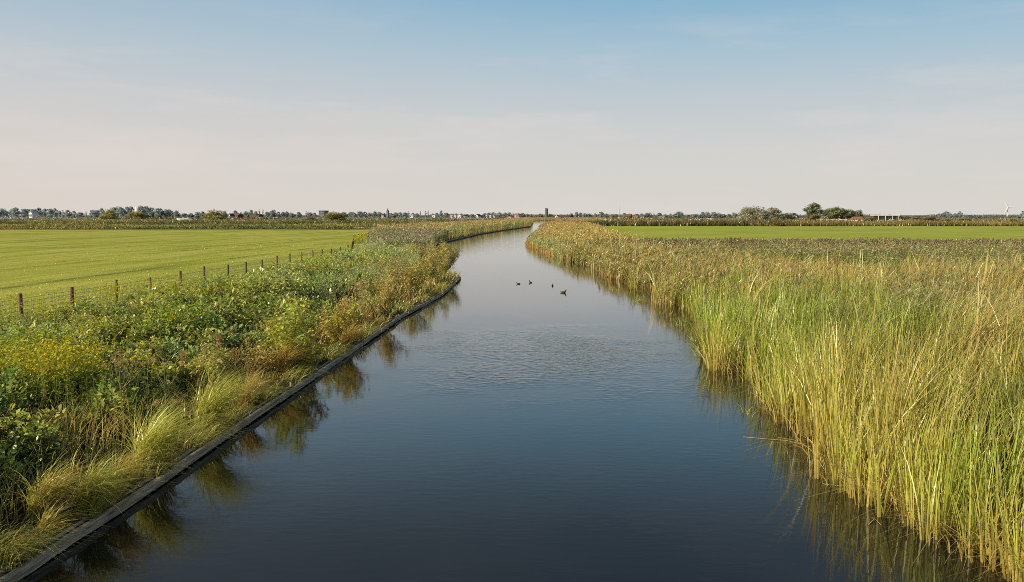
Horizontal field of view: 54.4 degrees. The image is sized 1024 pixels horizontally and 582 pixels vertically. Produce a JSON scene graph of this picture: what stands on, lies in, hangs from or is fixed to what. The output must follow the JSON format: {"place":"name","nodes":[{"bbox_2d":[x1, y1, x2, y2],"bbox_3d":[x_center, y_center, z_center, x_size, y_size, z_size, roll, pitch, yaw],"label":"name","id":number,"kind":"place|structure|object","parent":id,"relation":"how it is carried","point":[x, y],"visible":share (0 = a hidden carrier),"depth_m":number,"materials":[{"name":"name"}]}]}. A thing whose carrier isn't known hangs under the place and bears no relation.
{"place":"outdoors","nodes":[
{"label":"outdoors","id":0,"kind":"place"},
{"bbox_2d":[0,217,308,218],"bbox_3d":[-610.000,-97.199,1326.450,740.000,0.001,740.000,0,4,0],"label":"lake","id":1,"kind":"structure","parent":0,"point":[110,217],"depth_m":1617.81,"materials":[{"name":"liquid"}]},
{"bbox_2d":[0,230,372,323],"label":"meadow","id":2,"kind":"structure","parent":0,"point":[18,246],"depth_m":109.38,"materials":[{"name":"green plant"}]},
{"bbox_2d":[8,225,385,227],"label":"pale meadow","id":3,"kind":"structure","parent":0,"point":[226,226],"depth_m":369.01,"materials":[{"name":"green plant"}]},
{"bbox_2d":[153,218,492,218],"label":"lake","id":4,"kind":"structure","parent":0,"point":[375,218],"depth_m":1155.51,"materials":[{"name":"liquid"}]},
{"bbox_2d":[0,215,1020,581],"bbox_3d":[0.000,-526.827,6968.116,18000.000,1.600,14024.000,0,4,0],"label":"ground","id":5,"kind":"structure","parent":0,"point":[82,469],"depth_m":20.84,"materials":[{"name":"green plant"}]},
{"bbox_2d":[0,208,9,217],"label":"distant tree","id":6,"kind":"object","parent":5,"relation":"on","point":[4,212],"visible":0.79,"depth_m":1518.50,"materials":[{"name":"green plant"}]},
{"bbox_2d":[10,207,21,217],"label":"distant tree","id":7,"kind":"object","parent":5,"relation":"on","point":[15,213],"visible":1,"depth_m":1492.62,"materials":[{"name":"green plant"}]},
{"bbox_2d":[20,209,27,217],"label":"distant tree","id":8,"kind":"object","parent":5,"relation":"on","point":[23,214],"visible":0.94,"depth_m":1519.11,"materials":[{"name":"green plant"}]},
{"bbox_2d":[28,211,38,217],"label":"house","id":9,"kind":"structure","parent":5,"relation":"on","point":[33,214],"depth_m":1297.36,"materials":[{"name":"white paint"}]},
{"bbox_2d":[0,319,71,373],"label":"shrub","id":10,"kind":"object","parent":5,"relation":"on","point":[23,328],"visible":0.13,"depth_m":24.00,"materials":[{"name":"green plant"}]},
{"bbox_2d":[37,207,42,216],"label":"distant tree","id":11,"kind":"object","parent":5,"relation":"on","point":[39,210],"visible":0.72,"depth_m":1519.81,"materials":[{"name":"green plant"}]},
{"bbox_2d":[42,208,46,217],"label":"distant tree","id":12,"kind":"object","parent":5,"relation":"on","point":[44,210],"visible":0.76,"depth_m":1543.55,"materials":[{"name":"green plant"}]},
{"bbox_2d":[46,209,53,217],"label":"distant tree","id":13,"kind":"object","parent":5,"relation":"on","point":[49,213],"visible":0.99,"depth_m":1493.92,"materials":[{"name":"green plant"}]},
{"bbox_2d":[13,498,97,543],"bbox_3d":[-6.223,3.148,13.380,1.373,0.637,1.662,0,4,0],"label":"sedge tussock","id":14,"kind":"object","parent":5,"relation":"on","point":[46,522],"visible":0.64,"depth_m":13.52,"materials":[{"name":"green plant"}]},
{"bbox_2d":[53,208,58,217],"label":"distant tree","id":15,"kind":"object","parent":5,"relation":"on","point":[55,213],"visible":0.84,"depth_m":1519.42,"materials":[{"name":"green plant"}]},
{"bbox_2d":[0,224,119,229],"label":"reed band","id":16,"kind":"object","parent":5,"relation":"on","point":[82,227],"visible":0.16,"depth_m":292.06,"materials":[{"name":"brown plant"}]},
{"bbox_2d":[64,210,71,216],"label":"distant tree","id":17,"kind":"object","parent":5,"relation":"on","point":[69,214],"visible":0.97,"depth_m":1519.53,"materials":[{"name":"green plant"}]},
{"bbox_2d":[1,448,136,521],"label":"sedge tussock","id":18,"kind":"object","parent":5,"relation":"on","point":[40,495],"visible":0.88,"depth_m":14.31,"materials":[{"name":"green plant"}]},
{"bbox_2d":[75,212,85,217],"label":"distant tree","id":19,"kind":"object","parent":5,"relation":"on","point":[79,214],"visible":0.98,"depth_m":1494.20,"materials":[{"name":"green plant"}]},
{"bbox_2d":[91,210,100,217],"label":"distant tree","id":20,"kind":"object","parent":5,"relation":"on","point":[96,213],"visible":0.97,"depth_m":1344.10,"materials":[{"name":"green plant"}]},
{"bbox_2d":[19,442,183,519],"bbox_3d":[-5.818,2.811,14.770,2.224,1.098,3.073,0,4,0],"label":"sedge tussock","id":21,"kind":"object","parent":5,"relation":"on","point":[101,486],"visible":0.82,"depth_m":14.73,"materials":[{"name":"green plant"}]},
{"bbox_2d":[99,209,120,219],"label":"willow bush","id":22,"kind":"object","parent":5,"relation":"on","point":[108,214],"visible":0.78,"depth_m":814.86,"materials":[{"name":"green plant"}]},
{"bbox_2d":[115,206,126,216],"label":"distant tree","id":23,"kind":"object","parent":5,"relation":"on","point":[120,211],"visible":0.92,"depth_m":1344.04,"materials":[{"name":"green plant"}]},
{"bbox_2d":[102,351,146,433],"bbox_3d":[-7.610,2.063,19.671,0.706,1.707,0.959,0,4,0],"label":"hogweed","id":24,"kind":"object","parent":5,"relation":"on","point":[124,360],"visible":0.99,"depth_m":19.71,"materials":[{"name":"brown plant"}]},
{"bbox_2d":[124,206,131,214],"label":"distant tree","id":25,"kind":"object","parent":5,"relation":"on","point":[127,208],"visible":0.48,"depth_m":1368.71,"materials":[{"name":"green plant"}]},
{"bbox_2d":[83,442,180,500],"bbox_3d":[-5.994,2.834,15.735,2.053,0.904,2.438,0,4,0],"label":"sedge tussock","id":26,"kind":"object","parent":5,"relation":"on","point":[130,474],"visible":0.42,"depth_m":15.68,"materials":[{"name":"green plant"}]},
{"bbox_2d":[129,211,148,219],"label":"willow bush","id":27,"kind":"object","parent":5,"relation":"on","point":[136,215],"visible":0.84,"depth_m":795.52,"materials":[{"name":"green plant"}]},
{"bbox_2d":[137,205,146,213],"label":"distant tree","id":28,"kind":"object","parent":5,"relation":"on","point":[140,208],"visible":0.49,"depth_m":1343.45,"materials":[{"name":"green plant"}]},
{"bbox_2d":[143,206,149,215],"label":"distant tree","id":29,"kind":"object","parent":5,"relation":"on","point":[146,209],"visible":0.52,"depth_m":1368.15,"materials":[{"name":"green plant"}]},
{"bbox_2d":[148,210,155,217],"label":"distant tree","id":30,"kind":"object","parent":5,"relation":"on","point":[151,213],"visible":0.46,"depth_m":1365.90,"materials":[{"name":"green plant"}]},
{"bbox_2d":[154,208,163,217],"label":"distant tree","id":31,"kind":"object","parent":5,"relation":"on","point":[158,212],"visible":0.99,"depth_m":1342.97,"materials":[{"name":"green plant"}]},
{"bbox_2d":[161,209,169,217],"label":"distant tree","id":32,"kind":"object","parent":5,"relation":"on","point":[166,213],"visible":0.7,"depth_m":1368.15,"materials":[{"name":"green plant"}]},
{"bbox_2d":[153,399,178,423],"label":"hogweed","id":33,"kind":"object","parent":5,"relation":"on","point":[156,400],"visible":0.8,"depth_m":18.50,"materials":[{"name":"brown plant"}]},
{"bbox_2d":[87,392,248,477],"bbox_3d":[-5.944,2.449,17.124,3.356,1.440,3.735,0,4,0],"label":"sedge tussock","id":34,"kind":"object","parent":5,"relation":"on","point":[153,438],"visible":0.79,"depth_m":17.07,"materials":[{"name":"green plant"}]},
{"bbox_2d":[149,356,186,424],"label":"hogweed","id":35,"kind":"object","parent":5,"relation":"on","point":[153,357],"visible":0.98,"depth_m":20.73,"materials":[{"name":"brown plant"}]},
{"bbox_2d":[173,210,180,217],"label":"distant tree","id":36,"kind":"object","parent":5,"relation":"on","point":[176,214],"visible":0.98,"depth_m":1345.00,"materials":[{"name":"green plant"}]},
{"bbox_2d":[179,350,186,366],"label":"dock plant","id":37,"kind":"object","parent":5,"relation":"on","point":[183,354],"visible":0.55,"depth_m":25.16,"materials":[{"name":"brown plant"}]},
{"bbox_2d":[0,233,367,322],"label":"wire fence","id":38,"kind":"object","parent":5,"relation":"on","point":[71,294],"visible":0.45,"depth_m":47.87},
{"bbox_2d":[0,232,378,413],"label":"mustard leaves","id":39,"kind":"object","parent":5,"relation":"on","point":[60,354],"visible":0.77,"depth_m":22.31,"materials":[{"name":"green plant"}]},
{"bbox_2d":[0,234,404,502],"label":"bushy leaves","id":40,"kind":"object","parent":5,"relation":"on","point":[221,322],"visible":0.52,"depth_m":28.36,"materials":[{"name":"green plant"}]},
{"bbox_2d":[178,336,234,389],"bbox_3d":[-7.409,1.860,24.250,1.393,1.446,1.560,0,4,0],"label":"willow sapling","id":41,"kind":"object","parent":5,"relation":"on","point":[213,363],"visible":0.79,"depth_m":24.24,"materials":[{"name":"green plant"}]},
{"bbox_2d":[0,221,413,229],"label":"bushy undergrowth","id":42,"kind":"object","parent":5,"relation":"on","point":[192,226],"visible":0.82,"depth_m":292.17,"materials":[{"name":"green plant"}]},
{"bbox_2d":[1,234,422,423],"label":"mugwort leaves","id":43,"kind":"object","parent":5,"relation":"on","point":[401,251],"visible":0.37,"depth_m":58.95,"materials":[{"name":"green plant"}]},
{"bbox_2d":[0,242,423,460],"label":"nettles","id":44,"kind":"object","parent":5,"relation":"on","point":[90,406],"visible":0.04,"depth_m":26.20,"materials":[{"name":"green plant"}]},
{"bbox_2d":[202,209,226,220],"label":"willow bush","id":45,"kind":"object","parent":5,"relation":"on","point":[216,214],"visible":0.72,"depth_m":695.62,"materials":[{"name":"green plant"}]},
{"bbox_2d":[130,361,302,433],"bbox_3d":[-5.925,2.129,20.325,3.701,1.584,4.452,0,4,0],"label":"sedge tussock","id":46,"kind":"object","parent":5,"relation":"on","point":[217,397],"visible":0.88,"depth_m":20.24,"materials":[{"name":"green plant"}]},
{"bbox_2d":[216,333,220,350],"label":"dock plant","id":47,"kind":"object","parent":5,"relation":"on","point":[219,342],"visible":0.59,"depth_m":27.18,"materials":[{"name":"brown plant"}]},
{"bbox_2d":[0,276,460,581],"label":"timber edging","id":48,"kind":"object","parent":5,"relation":"on","point":[31,565],"visible":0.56,"depth_m":17.01,"materials":[{"name":"wood"}]},
{"bbox_2d":[234,213,242,217],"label":"house","id":49,"kind":"structure","parent":5,"relation":"on","point":[238,215],"depth_m":1446.71,"materials":[{"name":"brown brick"}]},
{"bbox_2d":[0,217,477,224],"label":"hedge undergrowth","id":50,"kind":"object","parent":5,"relation":"on","point":[66,221],"visible":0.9,"depth_m":432.30,"materials":[{"name":"green plant"}]},
{"bbox_2d":[248,214,262,217],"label":"house","id":51,"kind":"structure","parent":5,"relation":"on","point":[256,216],"depth_m":1496.41,"materials":[{"name":"brown brick"}]},
{"bbox_2d":[227,337,287,374],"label":"shrub","id":52,"kind":"object","parent":5,"relation":"on","point":[262,356],"visible":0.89,"depth_m":27.16,"materials":[{"name":"green plant"}]},
{"bbox_2d":[214,361,300,409],"bbox_3d":[-5.676,2.138,22.941,2.450,1.169,2.648,2,5,23],"label":"sedge tussock","id":53,"kind":"object","parent":5,"relation":"on","point":[252,394],"visible":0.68,"depth_m":22.80,"materials":[{"name":"green plant"}]},
{"bbox_2d":[252,321,269,342],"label":"hogweed","id":54,"kind":"object","parent":5,"relation":"on","point":[257,329],"visible":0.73,"depth_m":28.67,"materials":[{"name":"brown plant"}]},
{"bbox_2d":[0,216,531,228],"bbox_3d":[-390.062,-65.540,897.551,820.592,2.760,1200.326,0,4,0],"label":"marsh","id":55,"kind":"structure","parent":5,"relation":"on","point":[410,220],"depth_m":716.72,"materials":[{"name":"green plant"}]},
{"bbox_2d":[268,209,275,217],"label":"distant tree","id":56,"kind":"object","parent":5,"relation":"on","point":[272,213],"visible":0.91,"depth_m":1517.48,"materials":[{"name":"green plant"}]},
{"bbox_2d":[254,300,329,370],"bbox_3d":[-6.181,1.314,27.901,1.533,2.106,1.952,-4,6,-42],"label":"willow sapling","id":57,"kind":"object","parent":5,"relation":"on","point":[283,329],"visible":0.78,"depth_m":27.83,"materials":[{"name":"green plant"}]},
{"bbox_2d":[266,335,323,374],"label":"sedge tussock","id":58,"kind":"object","parent":5,"relation":"on","point":[286,359],"visible":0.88,"depth_m":27.37,"materials":[{"name":"green plant"}]},
{"bbox_2d":[285,301,322,347],"bbox_3d":[-6.909,1.153,32.086,1.582,1.670,1.579,-1,5,-18],"label":"willow sapling","id":59,"kind":"object","parent":5,"relation":"on","point":[309,324],"visible":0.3,"depth_m":31.91,"materials":[{"name":"green plant"}]},
{"bbox_2d":[319,211,328,217],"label":"apartment block","id":60,"kind":"structure","parent":5,"relation":"on","point":[322,213],"depth_m":1595.68,"materials":[{"name":"stone"}]},
{"bbox_2d":[322,211,346,221],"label":"willow bush","id":61,"kind":"object","parent":5,"relation":"on","point":[332,216],"visible":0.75,"depth_m":555.29,"materials":[{"name":"green plant"}]},
{"bbox_2d":[310,295,369,342],"bbox_3d":[-5.906,1.002,34.157,2.155,1.771,2.086,0,4,0],"label":"willow sapling","id":62,"kind":"object","parent":5,"relation":"on","point":[338,321],"visible":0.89,"depth_m":33.87,"materials":[{"name":"green plant"}]},
{"bbox_2d":[325,319,380,349],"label":"sedge tussock","id":63,"kind":"object","parent":5,"relation":"on","point":[349,336],"visible":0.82,"depth_m":33.25,"materials":[{"name":"green plant"}]},
{"bbox_2d":[357,211,362,217],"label":"distant tree","id":64,"kind":"object","parent":5,"relation":"on","point":[359,213],"visible":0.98,"depth_m":1618.73,"materials":[{"name":"green plant"}]},
{"bbox_2d":[349,269,392,298],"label":"shrub","id":65,"kind":"object","parent":5,"relation":"on","point":[375,282],"visible":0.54,"depth_m":51.38,"materials":[{"name":"green plant"}]},
{"bbox_2d":[350,275,410,317],"bbox_3d":[-5.562,0.249,42.812,2.659,1.936,1.700,0,4,0],"label":"shrub","id":66,"kind":"object","parent":5,"relation":"on","point":[385,304],"visible":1,"depth_m":42.72,"materials":[{"name":"green plant"}]},
{"bbox_2d":[373,254,421,275],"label":"shrub","id":67,"kind":"object","parent":5,"relation":"on","point":[398,264],"visible":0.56,"depth_m":63.81,"materials":[{"name":"green plant"}]},
{"bbox_2d":[381,262,431,295],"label":"shrub","id":68,"kind":"object","parent":5,"relation":"on","point":[412,282],"visible":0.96,"depth_m":53.56,"materials":[{"name":"green plant"}]},
{"bbox_2d":[405,243,443,261],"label":"shrub","id":69,"kind":"object","parent":5,"relation":"on","point":[414,248],"visible":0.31,"depth_m":86.73,"materials":[{"name":"green plant"}]},
{"bbox_2d":[411,248,448,282],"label":"shrub","id":70,"kind":"object","parent":5,"relation":"on","point":[426,260],"visible":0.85,"depth_m":63.69,"materials":[{"name":"green plant"}]},
{"bbox_2d":[419,239,450,264],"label":"shrub","id":71,"kind":"object","parent":5,"relation":"on","point":[433,247],"visible":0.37,"depth_m":85.53,"materials":[{"name":"green plant"}]},
{"bbox_2d":[428,241,461,271],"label":"shrub","id":72,"kind":"object","parent":5,"relation":"on","point":[452,257],"visible":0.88,"depth_m":74.28,"materials":[{"name":"green plant"}]},
{"bbox_2d":[433,226,531,265],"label":"timber edging","id":73,"kind":"object","parent":5,"relation":"on","point":[481,233],"visible":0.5,"depth_m":233.72,"materials":[{"name":"brown wood"}]},
{"bbox_2d":[364,217,605,256],"bbox_3d":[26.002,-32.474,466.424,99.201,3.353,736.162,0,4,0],"label":"bend reeds","id":74,"kind":"object","parent":5,"relation":"on","point":[424,234],"visible":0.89,"depth_m":174.14,"materials":[{"name":"green plant"}]},
{"bbox_2d":[11,214,1017,216],"bbox_3d":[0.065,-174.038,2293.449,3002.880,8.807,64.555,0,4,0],"label":"distant wood foliage","id":75,"kind":"object","parent":5,"relation":"on","point":[995,215],"visible":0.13,"depth_m":2285.73,"materials":[{"name":"green plant"}]},
{"bbox_2d":[557,214,573,217],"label":"house","id":76,"kind":"structure","parent":5,"relation":"on","point":[564,216],"depth_m":1347.59,"materials":[{"name":"grey brick"}]},
{"bbox_2d":[526,218,646,258],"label":"promontory reeds","id":77,"kind":"object","parent":5,"relation":"on","point":[551,237],"visible":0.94,"depth_m":129.37,"materials":[{"name":"yellow plant"}]},
{"bbox_2d":[597,217,753,224],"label":"thicket leaves","id":78,"kind":"object","parent":5,"relation":"on","point":[641,221],"visible":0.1,"depth_m":406.04,"materials":[{"name":"green plant"}]},
{"bbox_2d":[710,212,717,217],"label":"distant tree","id":79,"kind":"object","parent":5,"relation":"on","point":[714,215],"visible":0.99,"depth_m":1244.45,"materials":[{"name":"green plant"}]},
{"bbox_2d":[735,205,771,220],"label":"silver willow","id":80,"kind":"object","parent":5,"relation":"on","point":[748,213],"visible":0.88,"depth_m":693.96,"materials":[{"name":"green plant"}]},
{"bbox_2d":[766,207,781,219],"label":"silver willow","id":81,"kind":"object","parent":5,"relation":"on","point":[771,210],"visible":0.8,"depth_m":715.64,"materials":[{"name":"green plant"}]},
{"bbox_2d":[543,216,1023,223],"bbox_3d":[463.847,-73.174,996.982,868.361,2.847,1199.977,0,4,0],"label":"marsh","id":82,"kind":"structure","parent":5,"relation":"on","point":[883,221],"depth_m":673.64,"materials":[{"name":"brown plant"}]},
{"bbox_2d":[779,212,790,218],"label":"broadleaf tree","id":83,"kind":"object","parent":5,"relation":"on","point":[784,216],"visible":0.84,"depth_m":795.97,"materials":[{"name":"green plant"}]},
{"bbox_2d":[788,212,796,219],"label":"broadleaf tree","id":84,"kind":"object","parent":5,"relation":"on","point":[793,215],"visible":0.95,"depth_m":796.34,"materials":[{"name":"green plant"}]},
{"bbox_2d":[561,233,1023,581],"bbox_3d":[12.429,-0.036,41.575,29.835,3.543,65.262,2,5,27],"label":"cattail reeds","id":85,"kind":"object","parent":5,"relation":"on","point":[855,402],"visible":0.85,"depth_m":18.91,"materials":[{"name":"green plant"}]},
{"bbox_2d":[562,234,1023,466],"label":"common reeds","id":86,"kind":"object","parent":5,"relation":"on","point":[615,249],"visible":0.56,"depth_m":48.60,"materials":[{"name":"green plant"}]},
{"bbox_2d":[562,219,1023,225],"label":"reed band","id":87,"kind":"object","parent":5,"relation":"on","point":[752,222],"visible":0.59,"depth_m":386.00,"materials":[{"name":"brown plant"}]},
{"bbox_2d":[564,236,1023,254],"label":"plumed reeds","id":88,"kind":"object","parent":5,"relation":"on","point":[774,242],"visible":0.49,"depth_m":104.60,"materials":[{"name":"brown plant"}]},
{"bbox_2d":[803,202,824,219],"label":"broadleaf tree","id":89,"kind":"object","parent":5,"relation":"on","point":[814,207],"visible":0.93,"depth_m":755.38,"materials":[{"name":"green plant"}]},
{"bbox_2d":[823,208,831,218],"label":"broadleaf tree","id":90,"kind":"object","parent":5,"relation":"on","point":[827,210],"visible":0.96,"depth_m":796.39,"materials":[{"name":"green plant"}]},
{"bbox_2d":[636,242,1023,285],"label":"reeds","id":91,"kind":"object","parent":5,"relation":"on","point":[874,256],"visible":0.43,"depth_m":82.58,"materials":[{"name":"green plant"}]},
{"bbox_2d":[828,206,842,218],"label":"broadleaf tree","id":92,"kind":"object","parent":5,"relation":"on","point":[835,211],"visible":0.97,"depth_m":793.88,"materials":[{"name":"green plant"}]},
{"bbox_2d":[839,208,852,218],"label":"broadleaf tree","id":93,"kind":"object","parent":5,"relation":"on","point":[847,214],"visible":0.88,"depth_m":794.13,"materials":[{"name":"green plant"}]},
{"bbox_2d":[849,209,863,217],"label":"broadleaf tree","id":94,"kind":"object","parent":5,"relation":"on","point":[858,214],"visible":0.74,"depth_m":794.75,"materials":[{"name":"green plant"}]},
{"bbox_2d":[849,217,864,220],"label":"house","id":95,"kind":"structure","parent":5,"relation":"on","point":[856,218],"depth_m":739.60,"materials":[{"name":"orange paint"}]},
{"bbox_2d":[870,215,900,220],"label":"pavilion","id":96,"kind":"structure","parent":5,"relation":"on","point":[886,217],"depth_m":778.24,"materials":[{"name":"white paint"}]},
{"bbox_2d":[922,217,939,221],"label":"willow bush","id":97,"kind":"object","parent":5,"relation":"on","point":[931,218],"visible":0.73,"depth_m":615.99,"materials":[{"name":"green plant"}]},
{"bbox_2d":[939,211,950,217],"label":"distant tree","id":98,"kind":"object","parent":5,"relation":"on","point":[942,214],"visible":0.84,"depth_m":1144.46,"materials":[{"name":"green plant"}]},
{"bbox_2d":[1004,201,1015,215],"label":"wind turbine","id":99,"kind":"object","parent":5,"relation":"on","point":[1008,208],"visible":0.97,"depth_m":1144.59,"materials":[{"name":"white metal"}]},
{"bbox_2d":[0,0,1023,214],"label":"sky","id":100,"kind":"structure","parent":0,"point":[564,107],"materials":[{"name":"blue"}]},
{"bbox_2d":[19,221,1022,581],"bbox_3d":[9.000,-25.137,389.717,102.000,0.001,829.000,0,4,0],"label":"canal water","id":101,"kind":"structure","parent":0,"point":[485,419],"depth_m":17.56,"materials":[{"name":"blue liquid"}]},
{"bbox_2d":[747,437,810,446],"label":"floating reed","id":102,"kind":"object","parent":101,"relation":"on","point":[774,439],"visible":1,"depth_m":20.38,"materials":[{"name":"green plant"}]},
{"bbox_2d":[675,316,686,325],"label":"water plant","id":103,"kind":"object","parent":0,"point":[680,322],"visible":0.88,"depth_m":41.41,"materials":[{"name":"green plant"}]},
{"bbox_2d":[602,226,1023,254],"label":"meadow","id":104,"kind":"structure","parent":0,"point":[869,232],"depth_m":241.75,"materials":[{"name":"green plant"}]},
{"bbox_2d":[772,222,786,225],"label":"willow bush","id":105,"kind":"object","parent":104,"relation":"on","point":[781,224],"visible":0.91,"depth_m":376.89,"materials":[{"name":"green plant"}]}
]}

